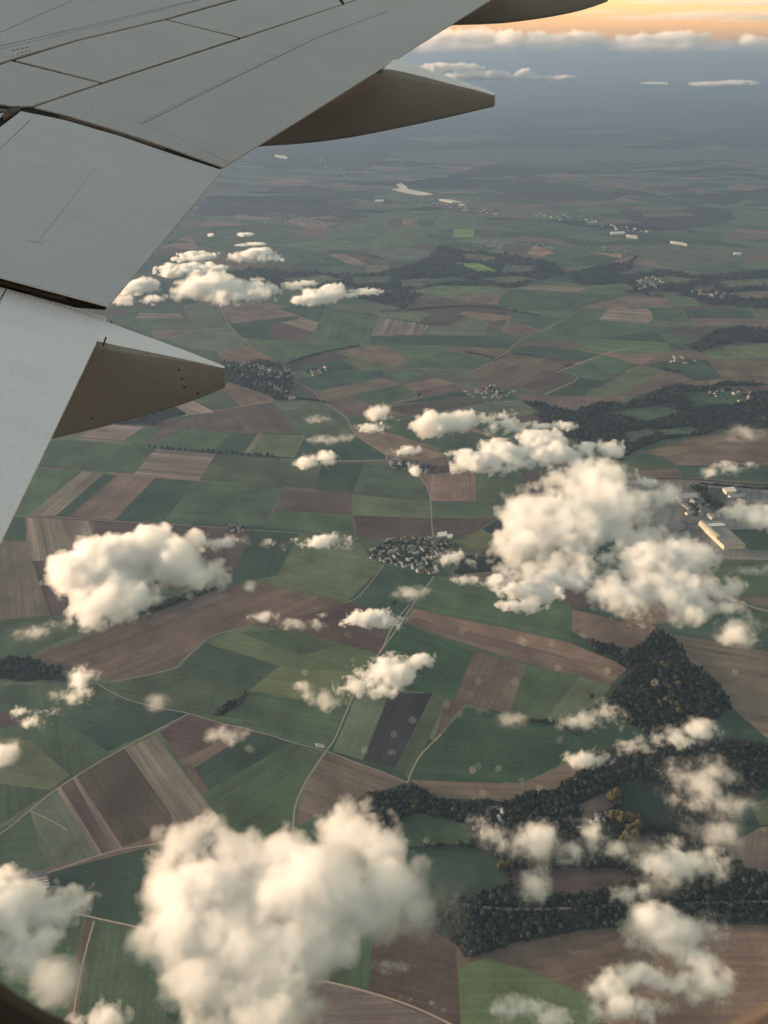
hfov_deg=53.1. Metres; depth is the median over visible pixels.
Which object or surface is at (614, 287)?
field
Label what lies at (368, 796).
hedge
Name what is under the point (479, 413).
field
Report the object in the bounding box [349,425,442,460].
field
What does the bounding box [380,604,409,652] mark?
road
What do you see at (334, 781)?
field
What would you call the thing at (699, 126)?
field
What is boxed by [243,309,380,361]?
field
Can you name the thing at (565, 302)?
field
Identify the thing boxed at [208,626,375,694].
field
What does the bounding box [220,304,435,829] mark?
road
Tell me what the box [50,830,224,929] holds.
field
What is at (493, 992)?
field
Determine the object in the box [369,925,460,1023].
field
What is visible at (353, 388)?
field
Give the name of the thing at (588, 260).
field
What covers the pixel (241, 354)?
field
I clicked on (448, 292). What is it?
field
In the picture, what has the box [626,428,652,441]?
field
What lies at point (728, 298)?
woodland
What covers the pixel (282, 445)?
field
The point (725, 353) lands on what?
field
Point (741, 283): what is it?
field
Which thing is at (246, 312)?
field
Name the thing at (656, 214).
field
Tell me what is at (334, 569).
field
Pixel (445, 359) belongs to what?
field
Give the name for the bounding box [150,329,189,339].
field
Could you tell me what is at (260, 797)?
field
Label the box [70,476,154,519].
field
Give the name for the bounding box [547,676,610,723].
field
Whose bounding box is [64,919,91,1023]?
field
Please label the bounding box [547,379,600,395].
field
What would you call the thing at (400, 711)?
field
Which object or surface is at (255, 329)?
field
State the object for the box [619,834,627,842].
autumn tree
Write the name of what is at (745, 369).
field
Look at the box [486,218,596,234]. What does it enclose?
field
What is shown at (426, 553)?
village trees
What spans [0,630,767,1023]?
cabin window
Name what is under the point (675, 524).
warehouse
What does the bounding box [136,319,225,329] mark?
field
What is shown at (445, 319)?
field
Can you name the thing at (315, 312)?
field
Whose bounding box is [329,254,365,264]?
field
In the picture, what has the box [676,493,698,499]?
warehouse
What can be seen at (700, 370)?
field
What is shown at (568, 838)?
woodland
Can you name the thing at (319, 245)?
field
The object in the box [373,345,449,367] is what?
field
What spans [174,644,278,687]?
field
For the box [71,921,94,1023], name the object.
road
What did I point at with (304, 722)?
field
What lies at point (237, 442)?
field
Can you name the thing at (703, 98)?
field
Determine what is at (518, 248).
field
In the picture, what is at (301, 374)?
field
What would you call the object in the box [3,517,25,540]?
field
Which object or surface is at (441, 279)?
field
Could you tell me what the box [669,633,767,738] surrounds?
field
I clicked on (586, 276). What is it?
woodland
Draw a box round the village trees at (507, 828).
[475,808,514,846]
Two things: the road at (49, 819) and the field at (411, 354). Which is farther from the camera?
the field at (411, 354)
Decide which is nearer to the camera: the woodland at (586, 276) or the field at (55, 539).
the field at (55, 539)
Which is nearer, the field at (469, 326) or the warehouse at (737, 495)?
the warehouse at (737, 495)
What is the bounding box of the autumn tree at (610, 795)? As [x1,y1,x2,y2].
[607,791,616,799]
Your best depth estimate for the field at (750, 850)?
1692.65 m
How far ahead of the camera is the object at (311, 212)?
8632.17 m
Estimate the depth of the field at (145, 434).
3556.93 m
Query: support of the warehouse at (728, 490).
on the field at (655, 504)
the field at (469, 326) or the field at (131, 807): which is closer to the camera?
the field at (131, 807)
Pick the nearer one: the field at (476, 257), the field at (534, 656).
the field at (534, 656)
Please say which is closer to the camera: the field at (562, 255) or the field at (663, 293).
the field at (663, 293)
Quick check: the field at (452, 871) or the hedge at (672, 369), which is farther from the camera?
the hedge at (672, 369)
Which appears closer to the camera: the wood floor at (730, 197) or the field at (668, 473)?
the field at (668, 473)
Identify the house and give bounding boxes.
[489,834,495,842]
[494,835,502,840]
[496,814,501,821]
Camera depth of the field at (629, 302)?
5482.08 m
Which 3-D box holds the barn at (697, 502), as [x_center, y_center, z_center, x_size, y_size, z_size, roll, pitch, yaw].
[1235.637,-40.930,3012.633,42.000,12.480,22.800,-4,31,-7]
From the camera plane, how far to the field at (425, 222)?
8183.16 m
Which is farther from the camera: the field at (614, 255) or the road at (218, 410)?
the field at (614, 255)
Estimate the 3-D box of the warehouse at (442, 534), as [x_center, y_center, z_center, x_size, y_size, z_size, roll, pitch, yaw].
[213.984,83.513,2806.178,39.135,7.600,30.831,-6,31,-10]
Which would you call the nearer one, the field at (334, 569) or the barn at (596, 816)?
the barn at (596, 816)
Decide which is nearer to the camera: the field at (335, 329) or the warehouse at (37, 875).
the warehouse at (37, 875)
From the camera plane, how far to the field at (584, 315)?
5184.47 m
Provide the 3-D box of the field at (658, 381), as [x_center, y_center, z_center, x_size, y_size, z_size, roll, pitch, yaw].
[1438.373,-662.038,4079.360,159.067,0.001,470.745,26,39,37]
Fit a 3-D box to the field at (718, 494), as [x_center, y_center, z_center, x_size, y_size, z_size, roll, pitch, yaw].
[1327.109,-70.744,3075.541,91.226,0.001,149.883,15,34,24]
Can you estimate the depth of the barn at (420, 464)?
3283.94 m
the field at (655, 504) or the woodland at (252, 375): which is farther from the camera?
the woodland at (252, 375)
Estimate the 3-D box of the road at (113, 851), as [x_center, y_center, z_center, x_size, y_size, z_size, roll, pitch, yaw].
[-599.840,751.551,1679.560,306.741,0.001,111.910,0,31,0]
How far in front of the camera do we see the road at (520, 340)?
4726.29 m
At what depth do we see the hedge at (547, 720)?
2011.42 m
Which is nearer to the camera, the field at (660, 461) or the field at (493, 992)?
the field at (493, 992)
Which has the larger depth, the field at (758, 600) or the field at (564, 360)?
the field at (564, 360)
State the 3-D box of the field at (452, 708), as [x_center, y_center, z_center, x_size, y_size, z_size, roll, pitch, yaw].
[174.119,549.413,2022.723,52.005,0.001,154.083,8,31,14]
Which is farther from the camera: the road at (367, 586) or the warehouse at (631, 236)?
the warehouse at (631, 236)
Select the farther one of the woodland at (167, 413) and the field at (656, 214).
the field at (656, 214)
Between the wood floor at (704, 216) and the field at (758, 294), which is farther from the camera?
the wood floor at (704, 216)
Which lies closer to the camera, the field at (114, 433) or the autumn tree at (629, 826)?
the autumn tree at (629, 826)
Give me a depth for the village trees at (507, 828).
1731.57 m
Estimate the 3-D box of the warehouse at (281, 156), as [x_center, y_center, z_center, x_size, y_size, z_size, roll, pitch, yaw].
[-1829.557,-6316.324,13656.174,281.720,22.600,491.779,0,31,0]
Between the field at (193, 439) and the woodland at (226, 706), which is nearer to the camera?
the woodland at (226, 706)
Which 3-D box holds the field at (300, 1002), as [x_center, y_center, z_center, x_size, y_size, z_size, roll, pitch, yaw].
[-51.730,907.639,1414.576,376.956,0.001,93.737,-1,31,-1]
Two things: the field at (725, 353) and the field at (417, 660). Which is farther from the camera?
the field at (725, 353)
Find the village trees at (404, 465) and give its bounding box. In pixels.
[388,458,434,472]
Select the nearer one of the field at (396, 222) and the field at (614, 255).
the field at (614, 255)
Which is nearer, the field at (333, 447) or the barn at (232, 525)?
the barn at (232, 525)
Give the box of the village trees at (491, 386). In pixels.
[483,385,502,395]
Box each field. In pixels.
[0,541,49,619]
[0,615,83,659]
[0,684,186,824]
[0,712,24,727]
[0,738,68,789]
[0,811,51,878]
[0,915,81,1019]
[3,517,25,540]
[15,468,81,515]
[25,518,94,560]
[28,471,102,515]
[30,790,95,866]
[31,581,345,680]
[33,560,99,616]
[38,440,154,473]
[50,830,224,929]
[56,474,115,516]
[57,787,101,854]
[61,779,111,852]
[63,698,185,751]
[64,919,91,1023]
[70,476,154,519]
[73,777,121,850]
[76,424,143,442]
[76,749,178,846]
[76,919,169,1023]
[90,521,251,589]
[101,670,248,715]
[115,478,195,521]
[121,426,163,443]
[122,305,184,313]
[125,735,219,829]
[133,449,215,479]
[136,313,182,317]
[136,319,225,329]
[147,428,176,444]
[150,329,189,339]
[153,429,230,450]
[160,714,243,759]
[162,481,281,525]
[165,403,296,432]
[166,328,244,352]
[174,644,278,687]
[175,401,213,415]
[180,760,207,791]
[181,729,269,766]
[183,303,221,317]
[190,225,317,249]
[194,389,239,410]
[194,732,290,789]
[199,454,329,488]
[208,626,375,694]
[209,744,324,839]
[215,434,257,451]
[215,693,346,748]
[218,345,271,362]
[220,383,276,406]
[221,301,311,323]
[230,316,297,339]
[230,530,299,580]
[240,629,342,654]
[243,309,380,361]
[243,434,264,452]
[250,435,305,457]
[251,250,325,264]
[251,666,354,705]
[252,533,382,601]
[253,603,389,653]
[258,980,446,1023]
[265,323,312,339]
[265,510,354,535]
[273,402,333,409]
[274,239,379,250]
[275,490,351,514]
[278,410,353,434]
[279,304,329,321]
[280,319,317,331]
[283,275,341,284]
[289,352,348,367]
[289,379,322,400]
[293,370,312,379]
[294,435,385,459]
[295,390,308,399]
[295,752,405,824]
[299,361,360,373]
[301,369,386,390]
[312,253,349,266]
[314,463,364,491]
[316,219,356,222]
[318,265,361,273]
[320,378,395,399]
[320,928,371,990]
[321,210,477,238]
[324,244,433,261]
[325,396,384,417]
[326,287,362,297]
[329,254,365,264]
[333,688,424,759]
[339,345,406,367]
[341,358,396,369]
[346,254,391,264]
[347,565,432,619]
[348,413,522,449]
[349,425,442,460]
[350,385,416,405]
[351,494,430,517]
[352,276,390,283]
[352,463,429,500]
[354,516,432,540]
[363,265,388,272]
[365,693,431,766]
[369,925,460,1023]
[370,311,430,321]
[370,336,515,347]
[371,318,429,334]
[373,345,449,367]
[380,623,473,699]
[381,369,426,383]
[385,148,767,162]
[385,396,485,415]
[387,455,439,473]
[388,219,401,225]
[390,265,408,268]
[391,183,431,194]
[395,693,445,779]
[398,813,469,846]
[400,278,429,287]
[400,845,507,898]
[402,219,411,225]
[402,392,468,402]
[403,350,492,369]
[404,134,514,142]
[404,609,626,680]
[405,379,453,390]
[405,618,613,684]
[408,286,509,299]
[410,276,466,283]
[411,746,595,800]
[413,400,539,424]
[414,576,570,642]
[414,707,575,783]
[415,384,465,395]
[416,297,516,315]
[418,220,433,225]
[419,314,465,325]
[421,369,479,389]
[423,316,491,335]
[424,471,475,500]
[431,501,523,515]
[432,518,496,539]
[434,699,464,738]
[440,443,562,471]
[447,346,510,357]
[451,293,501,304]
[453,229,473,236]
[453,652,525,712]
[456,263,495,271]
[459,530,498,551]
[459,958,602,1023]
[463,253,494,260]
[464,570,548,594]
[472,354,568,389]
[475,471,523,500]
[480,230,499,236]
[482,276,536,282]
[483,518,523,538]
[484,929,654,999]
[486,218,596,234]
[486,318,509,330]
[498,290,627,310]
[500,244,531,253]
[500,324,540,333]
[501,265,533,272]
[508,312,560,328]
[509,163,657,169]
[509,664,578,719]
[510,393,627,409]
[510,868,639,898]
[513,345,601,360]
[515,354,579,363]
[520,285,585,292]
[520,321,653,342]
[520,373,578,392]
[521,341,580,349]
[522,473,562,500]
[527,118,625,124]
[528,246,553,255]
[530,102,611,104]
[532,299,596,306]
[543,246,629,266]
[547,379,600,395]
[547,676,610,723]
[551,308,605,328]
[559,355,637,380]
[562,129,632,134]
[569,255,619,265]
[571,609,651,647]
[578,786,617,817]
[582,296,673,309]
[582,350,663,363]
[583,339,671,353]
[585,366,660,394]
[591,181,665,188]
[591,283,632,291]
[592,252,620,257]
[598,309,652,322]
[600,925,767,1023]
[602,108,679,111]
[609,405,683,420]
[616,244,747,266]
[619,373,684,395]
[620,480,767,559]
[620,778,671,829]
[625,469,682,477]
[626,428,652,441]
[631,455,675,469]
[635,276,695,285]
[640,212,693,216]
[642,428,767,457]
[644,360,722,380]
[648,291,682,294]
[651,613,767,650]
[652,308,689,321]
[654,122,762,129]
[655,325,732,344]
[658,426,697,434]
[663,295,701,305]
[665,326,717,339]
[666,583,759,612]
[667,98,739,99]
[667,441,767,464]
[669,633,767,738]
[677,465,767,481]
[681,390,745,405]
[686,310,754,317]
[690,285,714,291]
[690,318,767,325]
[700,560,767,596]
[703,343,767,358]
[706,488,727,502]
[708,359,767,381]
[720,278,767,287]
[721,385,767,391]
[721,827,767,872]
[728,345,767,357]
[730,291,767,298]
[731,528,767,550]
[736,596,767,604]
[748,309,767,317]
[750,799,767,824]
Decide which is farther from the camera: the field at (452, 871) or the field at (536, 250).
the field at (536, 250)
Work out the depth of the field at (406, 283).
5971.80 m
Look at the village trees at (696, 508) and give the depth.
2988.32 m
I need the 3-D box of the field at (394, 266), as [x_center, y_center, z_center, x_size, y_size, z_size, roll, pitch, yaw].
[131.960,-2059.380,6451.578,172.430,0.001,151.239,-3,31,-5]
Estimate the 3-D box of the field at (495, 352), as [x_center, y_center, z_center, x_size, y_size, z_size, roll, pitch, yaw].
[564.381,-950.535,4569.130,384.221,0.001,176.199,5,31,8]
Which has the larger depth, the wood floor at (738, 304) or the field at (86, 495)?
the wood floor at (738, 304)
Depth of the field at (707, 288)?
5841.34 m
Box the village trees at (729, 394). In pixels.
[707,387,751,399]
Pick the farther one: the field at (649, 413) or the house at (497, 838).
the field at (649, 413)
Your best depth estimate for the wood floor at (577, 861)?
1699.11 m
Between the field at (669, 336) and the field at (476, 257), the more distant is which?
the field at (476, 257)
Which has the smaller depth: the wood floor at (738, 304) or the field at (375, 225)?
the wood floor at (738, 304)
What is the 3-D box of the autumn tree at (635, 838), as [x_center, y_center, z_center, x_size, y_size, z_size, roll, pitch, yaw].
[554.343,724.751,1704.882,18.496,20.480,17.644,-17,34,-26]
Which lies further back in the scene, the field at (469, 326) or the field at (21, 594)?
the field at (469, 326)
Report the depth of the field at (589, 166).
12626.80 m
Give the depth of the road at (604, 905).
1580.59 m
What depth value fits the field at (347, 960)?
1485.75 m
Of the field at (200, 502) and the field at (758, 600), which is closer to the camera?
the field at (758, 600)
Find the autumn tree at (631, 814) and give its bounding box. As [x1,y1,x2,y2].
[627,812,633,822]
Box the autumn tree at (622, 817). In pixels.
[617,811,626,822]
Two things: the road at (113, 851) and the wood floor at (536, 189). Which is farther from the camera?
the wood floor at (536, 189)
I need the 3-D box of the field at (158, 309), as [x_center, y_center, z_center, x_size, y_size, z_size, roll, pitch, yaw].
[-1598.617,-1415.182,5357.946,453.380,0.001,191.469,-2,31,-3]
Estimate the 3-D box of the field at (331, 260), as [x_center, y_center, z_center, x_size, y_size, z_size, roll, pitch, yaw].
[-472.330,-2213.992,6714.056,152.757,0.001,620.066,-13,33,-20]
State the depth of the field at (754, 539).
2797.74 m
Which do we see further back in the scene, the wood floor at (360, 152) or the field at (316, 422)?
the wood floor at (360, 152)
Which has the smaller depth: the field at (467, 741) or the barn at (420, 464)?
the field at (467, 741)
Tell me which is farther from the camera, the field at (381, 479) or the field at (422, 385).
the field at (422, 385)
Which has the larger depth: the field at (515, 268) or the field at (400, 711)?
the field at (515, 268)
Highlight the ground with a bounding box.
[0,85,767,1023]
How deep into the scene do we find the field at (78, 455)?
3368.73 m
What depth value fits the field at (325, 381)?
4192.73 m
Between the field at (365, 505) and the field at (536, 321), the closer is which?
the field at (365, 505)
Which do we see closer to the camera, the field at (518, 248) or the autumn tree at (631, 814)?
the autumn tree at (631, 814)
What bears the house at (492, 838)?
on the wood floor at (577, 861)
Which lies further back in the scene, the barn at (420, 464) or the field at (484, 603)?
the barn at (420, 464)
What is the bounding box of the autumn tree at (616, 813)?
[614,810,619,819]
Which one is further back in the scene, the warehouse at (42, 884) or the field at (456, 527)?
the field at (456, 527)
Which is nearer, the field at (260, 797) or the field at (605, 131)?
the field at (260, 797)
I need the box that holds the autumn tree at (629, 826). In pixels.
[626,823,631,830]
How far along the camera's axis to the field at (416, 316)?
5224.99 m
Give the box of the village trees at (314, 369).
[307,367,324,374]
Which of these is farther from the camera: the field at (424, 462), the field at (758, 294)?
the field at (758, 294)
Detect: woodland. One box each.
[0,655,64,680]
[117,407,184,424]
[123,584,221,619]
[215,690,246,714]
[220,266,454,308]
[221,359,292,398]
[343,732,767,957]
[389,244,566,287]
[523,380,767,460]
[569,255,637,281]
[573,269,767,308]
[586,627,731,733]
[686,325,767,350]
[690,484,731,514]
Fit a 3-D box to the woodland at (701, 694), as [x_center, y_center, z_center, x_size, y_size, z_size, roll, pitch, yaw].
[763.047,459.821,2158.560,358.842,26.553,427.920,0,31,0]
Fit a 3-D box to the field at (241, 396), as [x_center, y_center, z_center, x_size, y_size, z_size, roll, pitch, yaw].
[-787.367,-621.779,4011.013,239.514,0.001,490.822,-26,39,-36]
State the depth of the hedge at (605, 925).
1532.40 m
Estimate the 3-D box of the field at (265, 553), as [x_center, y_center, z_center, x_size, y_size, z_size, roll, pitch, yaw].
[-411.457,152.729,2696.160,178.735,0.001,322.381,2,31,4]
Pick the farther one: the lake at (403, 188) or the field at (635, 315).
the lake at (403, 188)
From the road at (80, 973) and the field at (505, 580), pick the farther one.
the field at (505, 580)
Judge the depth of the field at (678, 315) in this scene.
5224.99 m
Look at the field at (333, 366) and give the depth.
4342.52 m
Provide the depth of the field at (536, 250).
6967.69 m
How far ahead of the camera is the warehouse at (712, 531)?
2808.69 m
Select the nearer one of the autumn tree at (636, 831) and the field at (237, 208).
the autumn tree at (636, 831)
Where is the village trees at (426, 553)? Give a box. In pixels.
[368,538,456,575]
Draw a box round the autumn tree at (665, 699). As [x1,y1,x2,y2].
[662,696,668,702]
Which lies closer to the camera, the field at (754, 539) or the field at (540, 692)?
the field at (540, 692)
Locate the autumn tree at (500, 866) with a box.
[497,862,503,869]
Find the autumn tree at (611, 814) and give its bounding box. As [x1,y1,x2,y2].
[608,810,615,818]
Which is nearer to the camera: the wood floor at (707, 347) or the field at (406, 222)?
the wood floor at (707, 347)
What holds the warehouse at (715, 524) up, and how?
on the field at (655, 504)
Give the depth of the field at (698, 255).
6860.43 m
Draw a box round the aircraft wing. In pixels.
[0,0,607,543]
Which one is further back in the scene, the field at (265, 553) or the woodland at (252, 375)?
the woodland at (252, 375)
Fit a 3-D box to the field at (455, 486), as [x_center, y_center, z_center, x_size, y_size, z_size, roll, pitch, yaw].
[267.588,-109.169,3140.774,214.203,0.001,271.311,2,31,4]
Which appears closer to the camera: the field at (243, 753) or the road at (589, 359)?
the field at (243, 753)
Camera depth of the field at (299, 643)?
2301.66 m
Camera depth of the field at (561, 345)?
4693.11 m
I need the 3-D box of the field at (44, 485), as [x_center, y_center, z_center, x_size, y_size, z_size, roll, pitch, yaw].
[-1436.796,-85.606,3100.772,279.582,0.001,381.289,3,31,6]
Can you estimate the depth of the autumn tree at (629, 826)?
1719.60 m
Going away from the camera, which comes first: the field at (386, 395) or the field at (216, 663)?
the field at (216, 663)
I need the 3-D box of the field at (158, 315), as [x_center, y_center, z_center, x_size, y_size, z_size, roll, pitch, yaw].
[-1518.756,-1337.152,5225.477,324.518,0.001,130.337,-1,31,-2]
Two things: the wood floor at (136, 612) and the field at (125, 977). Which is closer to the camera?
the field at (125, 977)
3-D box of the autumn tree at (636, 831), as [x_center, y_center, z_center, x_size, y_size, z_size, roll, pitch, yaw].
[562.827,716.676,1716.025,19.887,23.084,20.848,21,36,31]
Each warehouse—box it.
[28,870,47,880]
[35,879,49,888]
[275,155,286,158]
[315,743,324,747]
[438,531,446,538]
[439,199,462,203]
[610,231,624,234]
[626,234,637,238]
[659,519,686,531]
[670,241,686,245]
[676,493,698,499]
[698,521,745,549]
[699,508,710,514]
[699,520,719,537]
[707,523,725,526]
[722,486,736,494]
[727,493,745,497]
[733,252,740,255]
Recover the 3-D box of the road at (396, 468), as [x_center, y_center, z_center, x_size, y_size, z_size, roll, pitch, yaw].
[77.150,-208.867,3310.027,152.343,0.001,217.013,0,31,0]
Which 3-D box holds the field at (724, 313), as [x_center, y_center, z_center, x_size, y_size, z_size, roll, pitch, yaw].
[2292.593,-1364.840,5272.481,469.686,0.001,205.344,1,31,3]
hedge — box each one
[276,397,324,401]
[286,345,359,363]
[351,783,414,803]
[410,304,539,315]
[466,351,492,357]
[468,921,648,953]
[513,718,576,735]
[661,367,682,372]
[700,482,767,489]
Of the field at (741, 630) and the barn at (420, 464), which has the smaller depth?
the field at (741, 630)
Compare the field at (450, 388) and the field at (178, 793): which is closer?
the field at (178, 793)
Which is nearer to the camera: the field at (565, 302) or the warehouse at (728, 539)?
the warehouse at (728, 539)
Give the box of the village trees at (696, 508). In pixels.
[682,497,708,515]
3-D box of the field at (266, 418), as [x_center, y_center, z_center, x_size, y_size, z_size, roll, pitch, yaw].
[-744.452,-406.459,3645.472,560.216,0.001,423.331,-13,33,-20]
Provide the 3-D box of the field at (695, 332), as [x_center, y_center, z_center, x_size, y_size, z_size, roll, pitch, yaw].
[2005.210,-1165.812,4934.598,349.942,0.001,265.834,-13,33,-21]
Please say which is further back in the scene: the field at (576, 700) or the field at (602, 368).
the field at (602, 368)
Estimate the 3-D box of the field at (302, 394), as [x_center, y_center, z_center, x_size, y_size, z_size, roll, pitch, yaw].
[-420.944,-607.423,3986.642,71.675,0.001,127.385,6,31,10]
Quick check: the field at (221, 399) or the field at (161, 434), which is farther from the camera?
the field at (221, 399)
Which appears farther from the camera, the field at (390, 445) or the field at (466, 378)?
the field at (466, 378)
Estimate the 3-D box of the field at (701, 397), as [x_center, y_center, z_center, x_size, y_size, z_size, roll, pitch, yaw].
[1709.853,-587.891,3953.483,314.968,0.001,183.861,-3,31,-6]
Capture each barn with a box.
[228,524,237,527]
[389,459,395,465]
[414,462,423,466]
[432,539,440,544]
[593,813,599,823]
[682,503,692,509]
[684,511,693,515]
[694,500,704,504]
[705,513,714,519]
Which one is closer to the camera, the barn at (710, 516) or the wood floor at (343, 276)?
the barn at (710, 516)
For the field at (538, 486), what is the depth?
3146.73 m
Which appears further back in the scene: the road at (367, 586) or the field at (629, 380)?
the field at (629, 380)
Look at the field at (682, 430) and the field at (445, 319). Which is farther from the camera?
the field at (445, 319)
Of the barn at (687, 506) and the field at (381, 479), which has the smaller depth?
the barn at (687, 506)
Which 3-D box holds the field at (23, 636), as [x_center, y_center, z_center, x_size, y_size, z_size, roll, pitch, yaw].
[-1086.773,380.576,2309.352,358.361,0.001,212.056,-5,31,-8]
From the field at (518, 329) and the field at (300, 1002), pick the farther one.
the field at (518, 329)
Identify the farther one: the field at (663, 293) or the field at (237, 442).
the field at (663, 293)
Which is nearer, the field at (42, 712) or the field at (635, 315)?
the field at (42, 712)
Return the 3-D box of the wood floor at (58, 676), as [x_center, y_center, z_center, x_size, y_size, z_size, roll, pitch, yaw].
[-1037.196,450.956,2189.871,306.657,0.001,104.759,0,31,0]
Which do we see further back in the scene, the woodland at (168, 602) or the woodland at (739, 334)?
the woodland at (739, 334)
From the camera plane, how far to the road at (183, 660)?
2221.36 m
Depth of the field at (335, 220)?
8310.24 m
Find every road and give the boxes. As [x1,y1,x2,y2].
[0,714,187,833]
[23,516,295,532]
[30,811,67,829]
[46,834,184,873]
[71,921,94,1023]
[75,912,154,933]
[97,684,406,782]
[113,626,248,681]
[165,402,268,422]
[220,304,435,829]
[284,455,404,460]
[307,980,451,1023]
[325,368,455,372]
[345,565,383,602]
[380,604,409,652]
[385,452,419,474]
[407,734,441,782]
[442,900,767,910]
[470,307,581,372]
[556,348,629,372]
[620,477,767,485]
[690,556,767,559]
[710,582,767,611]
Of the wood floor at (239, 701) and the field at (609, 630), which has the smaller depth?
the wood floor at (239, 701)
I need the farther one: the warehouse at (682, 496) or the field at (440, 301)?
the field at (440, 301)
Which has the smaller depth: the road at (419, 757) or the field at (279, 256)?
the road at (419, 757)
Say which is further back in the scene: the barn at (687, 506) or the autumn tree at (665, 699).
the barn at (687, 506)
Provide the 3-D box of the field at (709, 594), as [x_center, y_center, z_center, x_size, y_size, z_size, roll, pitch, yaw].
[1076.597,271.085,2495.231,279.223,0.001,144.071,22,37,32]
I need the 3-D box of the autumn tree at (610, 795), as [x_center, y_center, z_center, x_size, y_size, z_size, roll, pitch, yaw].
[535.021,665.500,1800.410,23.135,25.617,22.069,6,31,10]
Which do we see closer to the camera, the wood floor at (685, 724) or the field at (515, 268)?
the wood floor at (685, 724)
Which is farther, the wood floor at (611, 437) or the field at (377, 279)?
the field at (377, 279)
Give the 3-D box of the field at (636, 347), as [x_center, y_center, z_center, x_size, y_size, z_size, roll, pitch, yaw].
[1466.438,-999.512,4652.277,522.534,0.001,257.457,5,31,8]
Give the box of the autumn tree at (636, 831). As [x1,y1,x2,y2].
[632,828,640,837]
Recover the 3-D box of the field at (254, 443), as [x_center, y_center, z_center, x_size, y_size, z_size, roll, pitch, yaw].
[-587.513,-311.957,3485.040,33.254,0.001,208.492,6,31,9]
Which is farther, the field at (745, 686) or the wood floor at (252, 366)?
the wood floor at (252, 366)
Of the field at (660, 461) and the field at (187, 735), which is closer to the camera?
the field at (187, 735)
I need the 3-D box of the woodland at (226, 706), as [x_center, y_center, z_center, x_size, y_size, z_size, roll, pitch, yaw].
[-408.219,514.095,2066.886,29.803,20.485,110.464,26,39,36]
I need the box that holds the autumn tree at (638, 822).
[634,819,642,828]
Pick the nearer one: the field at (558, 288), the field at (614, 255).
the field at (558, 288)
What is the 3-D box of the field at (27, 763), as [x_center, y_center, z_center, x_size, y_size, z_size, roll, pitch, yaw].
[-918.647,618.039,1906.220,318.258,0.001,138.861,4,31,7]
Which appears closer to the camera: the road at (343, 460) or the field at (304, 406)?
the road at (343, 460)
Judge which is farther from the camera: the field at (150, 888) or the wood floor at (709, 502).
the wood floor at (709, 502)
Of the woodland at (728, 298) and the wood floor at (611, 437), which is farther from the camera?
the woodland at (728, 298)
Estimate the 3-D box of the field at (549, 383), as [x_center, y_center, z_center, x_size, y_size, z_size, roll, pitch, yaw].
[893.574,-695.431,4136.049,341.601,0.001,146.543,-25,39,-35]
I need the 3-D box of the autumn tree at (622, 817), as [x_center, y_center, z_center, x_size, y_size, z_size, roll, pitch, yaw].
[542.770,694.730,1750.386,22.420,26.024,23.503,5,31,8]
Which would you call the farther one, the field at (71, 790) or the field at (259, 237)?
the field at (259, 237)
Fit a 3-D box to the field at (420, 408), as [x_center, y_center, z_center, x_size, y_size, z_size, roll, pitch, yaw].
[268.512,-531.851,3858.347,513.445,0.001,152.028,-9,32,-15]
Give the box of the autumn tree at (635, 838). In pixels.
[630,835,637,842]
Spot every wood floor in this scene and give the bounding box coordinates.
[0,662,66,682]
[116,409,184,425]
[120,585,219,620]
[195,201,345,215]
[214,693,249,716]
[220,361,294,399]
[222,268,447,309]
[246,97,767,169]
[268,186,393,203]
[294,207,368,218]
[345,735,767,956]
[390,246,567,287]
[458,160,708,177]
[471,180,660,200]
[526,381,767,461]
[568,258,635,281]
[570,271,767,308]
[587,633,728,734]
[617,206,735,229]
[655,188,767,204]
[686,326,767,351]
[691,487,726,514]
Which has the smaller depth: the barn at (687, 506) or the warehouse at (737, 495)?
the barn at (687, 506)
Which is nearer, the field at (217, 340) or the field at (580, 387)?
the field at (580, 387)

